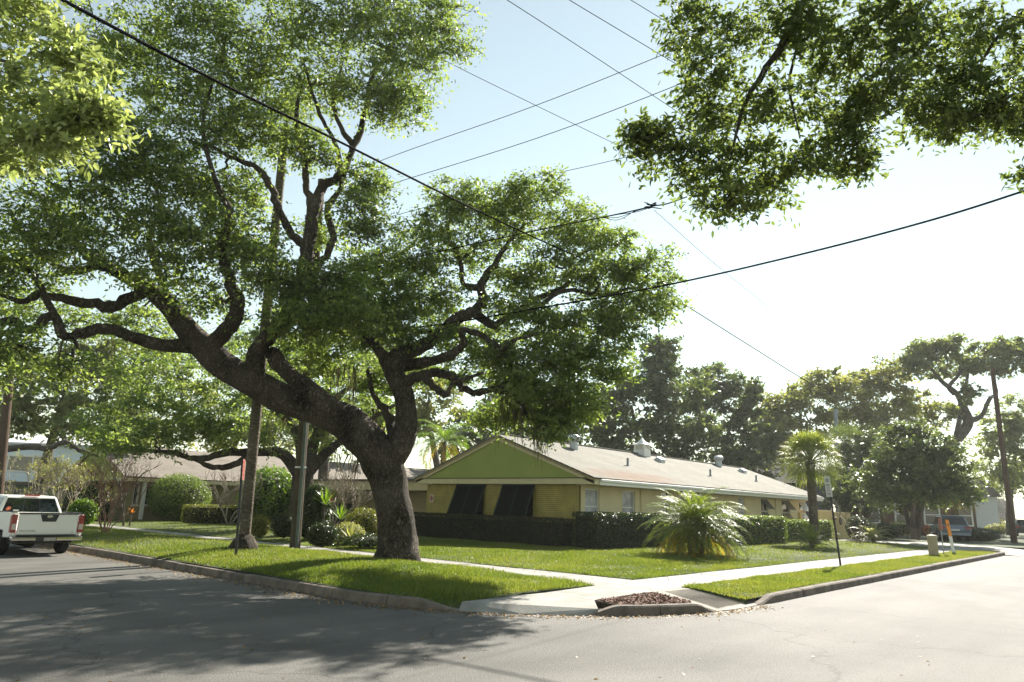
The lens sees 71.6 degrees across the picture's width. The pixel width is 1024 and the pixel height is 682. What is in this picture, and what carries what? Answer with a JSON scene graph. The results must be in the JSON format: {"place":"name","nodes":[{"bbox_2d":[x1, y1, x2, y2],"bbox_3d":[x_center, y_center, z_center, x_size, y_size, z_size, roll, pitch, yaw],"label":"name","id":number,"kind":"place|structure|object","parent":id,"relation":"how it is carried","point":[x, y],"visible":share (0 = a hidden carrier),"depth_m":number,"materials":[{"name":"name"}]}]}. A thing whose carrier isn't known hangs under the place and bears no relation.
{"place":"outdoors","nodes":[
{"label":"outdoors","id":0,"kind":"place"},
{"bbox_2d":[0,0,150,183],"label":"street tree","id":1,"kind":"object","parent":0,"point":[64,119],"visible":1,"depth_m":6.19,"materials":[{"name":"green plant"}]},
{"bbox_2d":[0,544,1023,681],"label":"road","id":2,"kind":"structure","parent":0,"point":[963,622],"depth_m":9.00,"materials":[{"name":"grey asphalt"}]},
{"bbox_2d":[0,494,84,553],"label":"pickup truck","id":3,"kind":"object","parent":2,"relation":"on","point":[28,520],"visible":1,"depth_m":18.56,"materials":[{"name":"paint"}]},
{"bbox_2d":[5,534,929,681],"bbox_3d":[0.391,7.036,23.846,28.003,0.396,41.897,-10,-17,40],"label":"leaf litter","id":4,"kind":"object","parent":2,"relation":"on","point":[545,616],"visible":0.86,"depth_m":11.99,"materials":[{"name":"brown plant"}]},
{"bbox_2d":[35,543,1004,615],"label":"kerb","id":5,"kind":"structure","parent":2,"relation":"on","point":[423,603],"depth_m":13.50,"materials":[{"name":"concrete"}]},
{"bbox_2d":[596,596,687,608],"bbox_3d":[2.359,4.391,11.840,1.135,0.125,1.925,-10,-17,40],"label":"mulch bed","id":6,"kind":"object","parent":2,"relation":"on","point":[601,604],"visible":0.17,"depth_m":11.50,"materials":[{"name":"soil"}]},
{"bbox_2d":[599,591,690,604],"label":"mulch chips","id":7,"kind":"object","parent":6,"relation":"on","point":[660,598],"visible":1,"depth_m":11.75,"materials":[{"name":"brown wood"}]},
{"bbox_2d":[0,0,1023,522],"label":"sky","id":8,"kind":"structure","parent":0,"point":[850,304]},
{"bbox_2d":[93,518,938,579],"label":"house lawn","id":9,"kind":"structure","parent":0,"point":[274,537],"depth_m":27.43,"materials":[{"name":"green plant"}]},
{"bbox_2d":[4,435,94,505],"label":"blue house","id":10,"kind":"structure","parent":9,"relation":"on","point":[21,478],"depth_m":60.74,"materials":[{"name":"paint"}]},
{"bbox_2d":[6,454,33,471],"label":"window","id":11,"kind":"structure","parent":10,"relation":"in","point":[24,461],"depth_m":60.58,"materials":[{"name":"grey glass"}]},
{"bbox_2d":[4,459,120,511],"bbox_3d":[-22.363,7.379,34.919,5.320,3.182,4.575,8,-14,-25],"label":"bare shrub","id":12,"kind":"object","parent":9,"relation":"on","point":[77,477],"visible":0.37,"depth_m":35.18,"materials":[{"name":"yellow plant"}]},
{"bbox_2d":[60,477,116,520],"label":"bare shrub","id":13,"kind":"object","parent":9,"relation":"on","point":[88,492],"visible":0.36,"depth_m":38.30,"materials":[{"name":"green plant"}]},
{"bbox_2d":[0,327,199,494],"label":"oak tree","id":14,"kind":"object","parent":9,"relation":"on","point":[62,407],"visible":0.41,"depth_m":44.73,"materials":[{"name":"green plant"}]},
{"bbox_2d":[110,454,161,525],"bbox_3d":[-17.843,6.856,33.126,3.242,3.433,1.060,-7,-15,32],"label":"bare tree","id":15,"kind":"object","parent":9,"relation":"on","point":[122,510],"visible":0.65,"depth_m":32.76,"materials":[{"name":"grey plant"}]},
{"bbox_2d":[145,472,212,520],"bbox_3d":[-19.044,8.918,40.647,3.547,2.794,3.524,-10,-17,40],"label":"round shrub","id":16,"kind":"object","parent":9,"relation":"on","point":[170,498],"visible":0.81,"depth_m":39.76,"materials":[{"name":"green plant"}]},
{"bbox_2d":[180,504,241,523],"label":"clipped hedge","id":17,"kind":"object","parent":9,"relation":"on","point":[195,514],"visible":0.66,"depth_m":37.40,"materials":[{"name":"green plant"}]},
{"bbox_2d":[53,315,395,513],"bbox_3d":[-11.831,3.521,30.525,13.380,9.567,9.921,13,-17,-39],"label":"live oak","id":18,"kind":"object","parent":9,"relation":"on","point":[226,427],"visible":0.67,"depth_m":27.71,"materials":[{"name":"green plant"}]},
{"bbox_2d":[201,469,270,524],"bbox_3d":[-14.352,8.043,36.619,2.107,2.930,3.696,-10,-17,40],"label":"bare shrub","id":19,"kind":"object","parent":9,"relation":"on","point":[226,496],"visible":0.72,"depth_m":36.30,"materials":[{"name":"brown plant"}]},
{"bbox_2d":[101,369,386,462],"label":"oak tree","id":20,"kind":"object","parent":9,"relation":"on","point":[290,446],"visible":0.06,"depth_m":59.48,"materials":[{"name":"green plant"}]},
{"bbox_2d":[61,446,429,519],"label":"tan house","id":21,"kind":"structure","parent":9,"relation":"on","point":[167,467],"depth_m":43.43,"materials":[{"name":"paint"}]},
{"bbox_2d":[251,514,270,536],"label":"round shrub","id":22,"kind":"object","parent":9,"relation":"on","point":[259,528],"visible":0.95,"depth_m":26.05,"materials":[{"name":"green plant"}]},
{"bbox_2d":[235,463,291,524],"bbox_3d":[-13.320,8.415,39.164,3.766,3.507,3.731,-10,-17,40],"label":"round shrub","id":23,"kind":"object","parent":9,"relation":"on","point":[274,503],"visible":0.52,"depth_m":38.16,"materials":[{"name":"green plant"}]},
{"bbox_2d":[270,511,291,537],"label":"round shrub","id":24,"kind":"object","parent":9,"relation":"on","point":[281,526],"visible":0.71,"depth_m":25.75,"materials":[{"name":"green plant"}]},
{"bbox_2d":[301,482,332,538],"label":"round shrub","id":25,"kind":"object","parent":9,"relation":"on","point":[312,509],"visible":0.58,"depth_m":25.68,"materials":[{"name":"green plant"}]},
{"bbox_2d":[213,300,427,495],"bbox_3d":[-11.258,3.466,40.002,12.757,13.773,6.855,2,-13,-2],"label":"oak tree","id":26,"kind":"object","parent":9,"relation":"on","point":[246,339],"visible":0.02,"depth_m":39.68,"materials":[{"name":"green plant"}]},
{"bbox_2d":[305,521,339,546],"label":"round shrub","id":27,"kind":"object","parent":9,"relation":"on","point":[325,534],"visible":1,"depth_m":21.36,"materials":[{"name":"green plant"}]},
{"bbox_2d":[315,486,337,521],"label":"yucca","id":28,"kind":"object","parent":9,"relation":"on","point":[326,500],"visible":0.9,"depth_m":25.64,"materials":[{"name":"green plant"}]},
{"bbox_2d":[331,501,349,543],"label":"yucca","id":29,"kind":"object","parent":9,"relation":"on","point":[341,513],"visible":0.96,"depth_m":23.90,"materials":[{"name":"green plant"}]},
{"bbox_2d":[330,503,353,524],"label":"clipped hedge","id":30,"kind":"object","parent":9,"relation":"on","point":[348,507],"visible":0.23,"depth_m":42.07,"materials":[{"name":"green plant"}]},
{"bbox_2d":[256,479,428,517],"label":"covered walkway","id":31,"kind":"structure","parent":9,"relation":"on","point":[418,495],"depth_m":38.82,"materials":[{"name":"beige"}]},
{"bbox_2d":[318,463,372,526],"bbox_3d":[-7.364,7.076,31.987,3.166,3.134,3.305,1,-13,2],"label":"frangipani","id":32,"kind":"object","parent":9,"relation":"on","point":[342,488],"visible":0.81,"depth_m":31.91,"materials":[{"name":"green plant"}]},
{"bbox_2d":[334,521,365,542],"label":"agave plant","id":33,"kind":"object","parent":9,"relation":"on","point":[356,526],"visible":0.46,"depth_m":23.66,"materials":[{"name":"green plant"}]},
{"bbox_2d":[341,533,377,546],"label":"round shrub","id":34,"kind":"object","parent":9,"relation":"on","point":[369,540],"visible":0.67,"depth_m":22.06,"materials":[{"name":"green plant"}]},
{"bbox_2d":[343,506,376,534],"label":"round shrub","id":35,"kind":"object","parent":9,"relation":"on","point":[367,521],"visible":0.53,"depth_m":27.38,"materials":[{"name":"green plant"}]},
{"bbox_2d":[406,369,471,466],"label":"oak tree","id":36,"kind":"object","parent":9,"relation":"on","point":[425,410],"visible":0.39,"depth_m":51.99,"materials":[{"name":"green plant"}]},
{"bbox_2d":[413,419,481,470],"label":"queen palm","id":37,"kind":"object","parent":9,"relation":"on","point":[446,434],"visible":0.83,"depth_m":41.53,"materials":[{"name":"green plant"}]},
{"bbox_2d":[413,512,575,546],"bbox_3d":[-1.176,7.417,27.995,8.707,1.181,1.127,-10,-17,40],"label":"clipped hedge","id":38,"kind":"object","parent":9,"relation":"on","point":[533,530],"visible":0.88,"depth_m":26.96,"materials":[{"name":"green plant"}]},
{"bbox_2d":[414,433,823,544],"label":"brick house","id":39,"kind":"structure","parent":9,"relation":"on","point":[509,478],"depth_m":29.79,"materials":[{"name":"beige paint"}]},
{"bbox_2d":[585,488,597,511],"bbox_3d":[2.993,6.322,27.100,0.075,1.329,0.957,-10,-17,40],"label":"window","id":40,"kind":"structure","parent":39,"relation":"in","point":[591,495],"depth_m":27.22,"materials":[{"name":"grey glass"}]},
{"bbox_2d":[622,491,633,511],"bbox_3d":[4.700,6.810,28.996,0.075,1.340,0.975,-10,-17,40],"label":"window","id":41,"kind":"structure","parent":39,"relation":"in","point":[627,496],"depth_m":29.12,"materials":[{"name":"grey glass"}]},
{"bbox_2d":[761,498,774,515],"bbox_3d":[14.054,9.423,39.027,0.550,1.494,0.993,-10,-17,40],"label":"window","id":42,"kind":"structure","parent":39,"relation":"in","point":[765,503],"depth_m":39.20,"materials":[{"name":"grey glass"}]},
{"bbox_2d":[782,500,795,518],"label":"window","id":43,"kind":"structure","parent":39,"relation":"in","point":[786,505],"depth_m":41.45,"materials":[{"name":"grey glass"}]},
{"bbox_2d":[799,501,808,518],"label":"window","id":44,"kind":"structure","parent":39,"relation":"in","point":[803,507],"depth_m":43.49,"materials":[{"name":"white glass"}]},
{"bbox_2d":[571,511,730,549],"bbox_3d":[6.361,7.709,28.828,1.230,1.431,11.968,-10,-17,40],"label":"clipped hedge","id":45,"kind":"object","parent":9,"relation":"on","point":[604,530],"visible":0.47,"depth_m":25.14,"materials":[{"name":"green plant"}]},
{"bbox_2d":[637,486,753,559],"bbox_3d":[5.976,6.109,22.827,3.505,2.840,3.813,-10,-17,40],"label":"date palm","id":46,"kind":"object","parent":9,"relation":"on","point":[698,521],"visible":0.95,"depth_m":22.43,"materials":[{"name":"green plant"}]},
{"bbox_2d":[705,514,787,546],"bbox_3d":[10.277,8.550,31.990,1.359,1.457,8.571,-10,-17,40],"label":"clipped hedge","id":47,"kind":"object","parent":9,"relation":"on","point":[766,529],"visible":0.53,"depth_m":32.36,"materials":[{"name":"green plant"}]},
{"bbox_2d":[782,519,833,541],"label":"clipped hedge","id":48,"kind":"object","parent":9,"relation":"on","point":[791,524],"visible":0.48,"depth_m":37.72,"materials":[{"name":"green plant"}]},
{"bbox_2d":[774,429,844,543],"bbox_3d":[14.841,7.173,35.036,3.684,5.867,3.779,-10,-17,40],"label":"fan palm","id":49,"kind":"object","parent":9,"relation":"on","point":[809,443],"visible":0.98,"depth_m":34.85,"materials":[{"name":"green plant"}]},
{"bbox_2d":[782,521,840,550],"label":"shrub","id":50,"kind":"object","parent":9,"relation":"on","point":[810,541],"visible":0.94,"depth_m":29.41,"materials":[{"name":"green plant"}]},
{"bbox_2d":[828,500,877,542],"bbox_3d":[18.045,9.634,37.752,1.231,2.439,2.780,5,-14,-14],"label":"bare tree","id":51,"kind":"object","parent":9,"relation":"on","point":[859,518],"visible":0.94,"depth_m":37.69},
{"bbox_2d":[850,524,897,543],"bbox_3d":[19.569,10.720,38.586,2.390,1.530,2.251,-10,-17,40],"label":"date palm","id":52,"kind":"object","parent":9,"relation":"on","point":[870,537],"visible":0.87,"depth_m":38.41,"materials":[{"name":"green plant"}]},
{"bbox_2d":[86,524,995,615],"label":"pavement","id":53,"kind":"structure","parent":0,"point":[581,601],"depth_m":13.63,"materials":[{"name":"concrete"}]},
{"bbox_2d":[69,523,1023,607],"bbox_3d":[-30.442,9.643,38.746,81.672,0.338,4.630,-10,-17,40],"label":"verge lawn","id":54,"kind":"structure","parent":0,"point":[503,595],"depth_m":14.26,"materials":[{"name":"green plant"}]},
{"bbox_2d":[0,360,13,493],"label":"utility pole","id":55,"kind":"object","parent":54,"relation":"on","point":[5,422],"visible":0.56,"depth_m":35.61,"materials":[{"name":"brown wood"}]},
{"bbox_2d":[0,449,94,505],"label":"bare shrub","id":56,"kind":"object","parent":54,"relation":"on","point":[50,479],"visible":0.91,"depth_m":32.14,"materials":[{"name":"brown plant"}]},
{"bbox_2d":[66,497,99,524],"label":"round shrub","id":57,"kind":"object","parent":54,"relation":"on","point":[88,507],"visible":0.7,"depth_m":31.80,"materials":[{"name":"green plant"}]},
{"bbox_2d":[55,452,157,532],"bbox_3d":[-14.177,5.230,25.030,3.286,3.073,2.994,-1,-13,12],"label":"bare shrub","id":58,"kind":"object","parent":54,"relation":"on","point":[105,529],"visible":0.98,"depth_m":24.85,"materials":[{"name":"brown plant"}]},
{"bbox_2d":[235,459,244,555],"bbox_3d":[-6.646,4.140,17.264,0.152,2.492,0.285,11,-16,-35],"label":"street sign","id":59,"kind":"object","parent":54,"relation":"on","point":[242,472],"visible":0.96,"depth_m":17.29,"materials":[{"name":"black metal"}]},
{"bbox_2d":[227,82,338,549],"bbox_3d":[-6.975,-0.963,20.137,3.222,13.718,3.250,-10,-17,40],"label":"tall palm","id":60,"kind":"object","parent":54,"relation":"on","point":[246,539],"visible":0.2,"depth_m":19.16,"materials":[{"name":"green plant"}]},
{"bbox_2d":[289,178,323,548],"bbox_3d":[-6.305,0.534,22.078,0.541,12.020,0.336,0,-13,8],"label":"utility pole","id":61,"kind":"object","parent":54,"relation":"on","point":[297,507],"visible":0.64,"depth_m":21.11,"materials":[{"name":"brown wood"}]},
{"bbox_2d":[0,0,696,561],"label":"live oak","id":62,"kind":"object","parent":54,"relation":"on","point":[314,300],"visible":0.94,"depth_m":17.81,"materials":[{"name":"green plant"}]},
{"bbox_2d":[603,0,1023,237],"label":"overhanging tree","id":63,"kind":"object","parent":54,"relation":"on","point":[997,112],"visible":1,"depth_m":9.87,"materials":[{"name":"green plant"}]},
{"bbox_2d":[997,495,1023,524],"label":"house","id":64,"kind":"structure","parent":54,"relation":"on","point":[1001,507],"depth_m":256.10,"materials":[{"name":"white paint"}]},
{"bbox_2d":[347,1,791,174],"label":"overhead wire","id":65,"kind":"object","parent":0,"point":[545,101],"visible":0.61,"depth_m":18.81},
{"bbox_2d":[322,2,875,208],"bbox_3d":[1.682,-5.671,17.936,16.599,2.126,0.405,-5,-15,28],"label":"overhead wire","id":66,"kind":"object","parent":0,"point":[569,126],"visible":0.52,"depth_m":18.30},
{"bbox_2d":[507,0,714,137],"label":"overhead wire","id":67,"kind":"object","parent":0,"point":[591,54],"visible":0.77,"depth_m":15.97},
{"bbox_2d":[352,108,902,273],"bbox_3d":[4.343,-4.558,17.656,21.335,4.651,0.599,-4,-14,22],"label":"overhead wire","id":68,"kind":"object","parent":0,"point":[563,224],"visible":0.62,"depth_m":18.85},
{"bbox_2d":[644,202,661,208],"bbox_3d":[3.501,-3.378,17.635,0.432,0.229,0.179,-1,-13,11],"label":"cable knot","id":69,"kind":"object","parent":68,"relation":"attached to","point":[650,205],"visible":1,"depth_m":17.61,"materials":[{"name":"black metal"}]},
{"bbox_2d":[61,0,651,285],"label":"overhead wire","id":70,"kind":"object","parent":69,"relation":"attached to","point":[84,11],"visible":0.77,"depth_m":10.43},
{"bbox_2d":[321,190,1023,334],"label":"overhead wire","id":71,"kind":"object","parent":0,"point":[976,206],"visible":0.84,"depth_m":16.35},
{"bbox_2d":[683,550,997,603],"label":"street verge lawn","id":72,"kind":"structure","parent":0,"point":[731,598],"depth_m":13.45,"materials":[{"name":"green plant"}]},
{"bbox_2d":[824,476,841,565],"bbox_3d":[9.873,5.601,21.743,0.283,2.848,0.309,4,-13,-11],"label":"street sign","id":73,"kind":"object","parent":72,"relation":"on","point":[828,488],"visible":0.95,"depth_m":21.82,"materials":[{"name":"black metal"}]},
{"bbox_2d":[926,535,938,554],"bbox_3d":[17.304,8.441,29.159,0.410,0.915,0.410,-10,-17,40],"label":"utility bollard","id":74,"kind":"object","parent":72,"relation":"on","point":[932,541],"visible":0.88,"depth_m":29.04,"materials":[{"name":"beige plastic"}]},
{"bbox_2d":[945,520,954,552],"bbox_3d":[19.535,8.756,31.601,0.307,1.540,0.047,2,-13,0],"label":"marker post","id":75,"kind":"object","parent":72,"relation":"on","point":[950,535],"visible":0.88,"depth_m":31.60,"materials":[{"name":"white paint"}]},
{"bbox_2d":[838,539,1023,555],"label":"driveway","id":76,"kind":"structure","parent":0,"point":[1013,552],"depth_m":39.76,"materials":[{"name":"concrete"}]},
{"bbox_2d":[876,526,1023,547],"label":"lawn","id":77,"kind":"structure","parent":0,"point":[1005,542],"depth_m":48.21,"materials":[{"name":"green plant"}]},
{"bbox_2d":[430,374,533,457],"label":"broadleaf tree","id":78,"kind":"object","parent":77,"relation":"on","point":[476,439],"visible":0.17,"depth_m":64.16,"materials":[{"name":"green plant"}]},
{"bbox_2d":[515,332,727,460],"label":"broadleaf tree","id":79,"kind":"object","parent":77,"relation":"on","point":[658,426],"visible":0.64,"depth_m":59.59,"materials":[{"name":"green plant"}]},
{"bbox_2d":[675,361,786,479],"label":"broadleaf tree","id":80,"kind":"object","parent":77,"relation":"on","point":[761,440],"visible":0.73,"depth_m":66.58,"materials":[{"name":"green plant"}]},
{"bbox_2d":[732,465,830,517],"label":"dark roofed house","id":81,"kind":"structure","parent":77,"relation":"on","point":[818,490],"depth_m":72.38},
{"bbox_2d":[737,365,879,489],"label":"oak tree","id":82,"kind":"object","parent":77,"relation":"on","point":[838,385],"visible":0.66,"depth_m":71.36,"materials":[{"name":"green plant"}]},
{"bbox_2d":[818,510,851,539],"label":"garden wall","id":83,"kind":"structure","parent":77,"relation":"on","point":[839,521],"depth_m":46.49,"materials":[{"name":"yellow paint"}]},
{"bbox_2d":[834,409,838,511],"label":"utility pole","id":84,"kind":"object","parent":77,"relation":"on","point":[836,418],"visible":0.18,"depth_m":66.07,"materials":[{"name":"brown wood"}]},
{"bbox_2d":[820,419,864,503],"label":"fan palm","id":85,"kind":"object","parent":77,"relation":"on","point":[846,432],"visible":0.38,"depth_m":57.66,"materials":[{"name":"green plant"}]},
{"bbox_2d":[816,424,898,530],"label":"garden tree","id":86,"kind":"object","parent":77,"relation":"on","point":[861,447],"visible":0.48,"depth_m":54.84,"materials":[{"name":"green plant"}]},
{"bbox_2d":[845,515,871,539],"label":"round shrub","id":87,"kind":"object","parent":77,"relation":"on","point":[854,523],"visible":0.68,"depth_m":44.60,"materials":[{"name":"green plant"}]},
{"bbox_2d":[872,522,901,538],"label":"round shrub","id":88,"kind":"object","parent":77,"relation":"on","point":[895,532],"visible":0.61,"depth_m":48.22,"materials":[{"name":"green plant"}]},
{"bbox_2d":[824,352,951,443],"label":"oak tree","id":89,"kind":"object","parent":77,"relation":"on","point":[905,398],"visible":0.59,"depth_m":73.42,"materials":[{"name":"green plant"}]},
{"bbox_2d":[889,520,910,535],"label":"round shrub","id":90,"kind":"object","parent":77,"relation":"on","point":[902,526],"visible":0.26,"depth_m":57.94,"materials":[{"name":"green plant"}]},
{"bbox_2d":[836,414,989,540],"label":"crepe tree","id":91,"kind":"object","parent":77,"relation":"on","point":[917,463],"visible":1,"depth_m":42.77,"materials":[{"name":"green plant"}]},
{"bbox_2d":[859,498,983,534],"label":"brown brick house","id":92,"kind":"structure","parent":77,"relation":"on","point":[930,515],"depth_m":64.05,"materials":[{"name":"beige brick"}]},
{"bbox_2d":[924,504,940,524],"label":"window","id":93,"kind":"structure","parent":92,"relation":"in","point":[929,516],"depth_m":64.03,"materials":[{"name":"grey glass"}]},
{"bbox_2d":[958,506,973,526],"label":"window","id":94,"kind":"structure","parent":92,"relation":"in","point":[969,518],"depth_m":63.36,"materials":[{"name":"white glass"}]},
{"bbox_2d":[925,530,964,540],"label":"round shrub","id":95,"kind":"object","parent":77,"relation":"on","point":[946,537],"visible":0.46,"depth_m":49.73,"materials":[{"name":"green plant"}]},
{"bbox_2d":[929,515,970,541],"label":"parked car","id":96,"kind":"object","parent":77,"relation":"on","point":[959,525],"visible":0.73,"depth_m":48.79,"materials":[{"name":"paint"}]},
{"bbox_2d":[896,331,1023,464],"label":"oak tree","id":97,"kind":"object","parent":77,"relation":"on","point":[1005,352],"visible":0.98,"depth_m":71.29,"materials":[{"name":"green plant"}]},
{"bbox_2d":[938,470,982,540],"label":"fan palm","id":98,"kind":"object","parent":77,"relation":"on","point":[954,511],"visible":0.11,"depth_m":50.62,"materials":[{"name":"green plant"}]},
{"bbox_2d":[966,477,1001,528],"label":"white gable house","id":99,"kind":"structure","parent":77,"relation":"on","point":[987,513],"depth_m":92.46,"materials":[{"name":"white paint"}]},
{"bbox_2d":[964,526,1007,541],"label":"round shrub","id":100,"kind":"object","parent":77,"relation":"on","point":[981,534],"visible":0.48,"depth_m":50.78,"materials":[{"name":"green plant"}]},
{"bbox_2d":[962,390,1023,534],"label":"oak tree","id":101,"kind":"object","parent":77,"relation":"on","point":[1013,427],"visible":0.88,"depth_m":75.47,"materials":[{"name":"green plant"}]},
{"bbox_2d":[963,457,1023,518],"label":"tree","id":102,"kind":"object","parent":77,"relation":"on","point":[994,487],"visible":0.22,"depth_m":107.89,"materials":[{"name":"green plant"}]},
{"bbox_2d":[984,523,1005,533],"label":"round shrub","id":103,"kind":"object","parent":77,"relation":"on","point":[996,527],"visible":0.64,"depth_m":80.41,"materials":[{"name":"green plant"}]},
{"bbox_2d":[982,366,1017,542],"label":"utility pole","id":104,"kind":"object","parent":77,"relation":"on","point":[1010,514],"visible":0.91,"depth_m":49.93,"materials":[{"name":"brown wood"}]},
{"bbox_2d":[672,297,999,445],"bbox_3d":[19.385,2.875,39.427,38.304,3.378,1.848,12,-17,-38],"label":"overhead wire","id":105,"kind":"object","parent":104,"relation":"attached to","point":[799,376],"visible":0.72,"depth_m":34.38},
{"bbox_2d":[1015,519,1023,535],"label":"parked car","id":106,"kind":"object","parent":77,"relation":"on","point":[1019,523],"visible":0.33,"depth_m":73.40,"materials":[{"name":"metal"}]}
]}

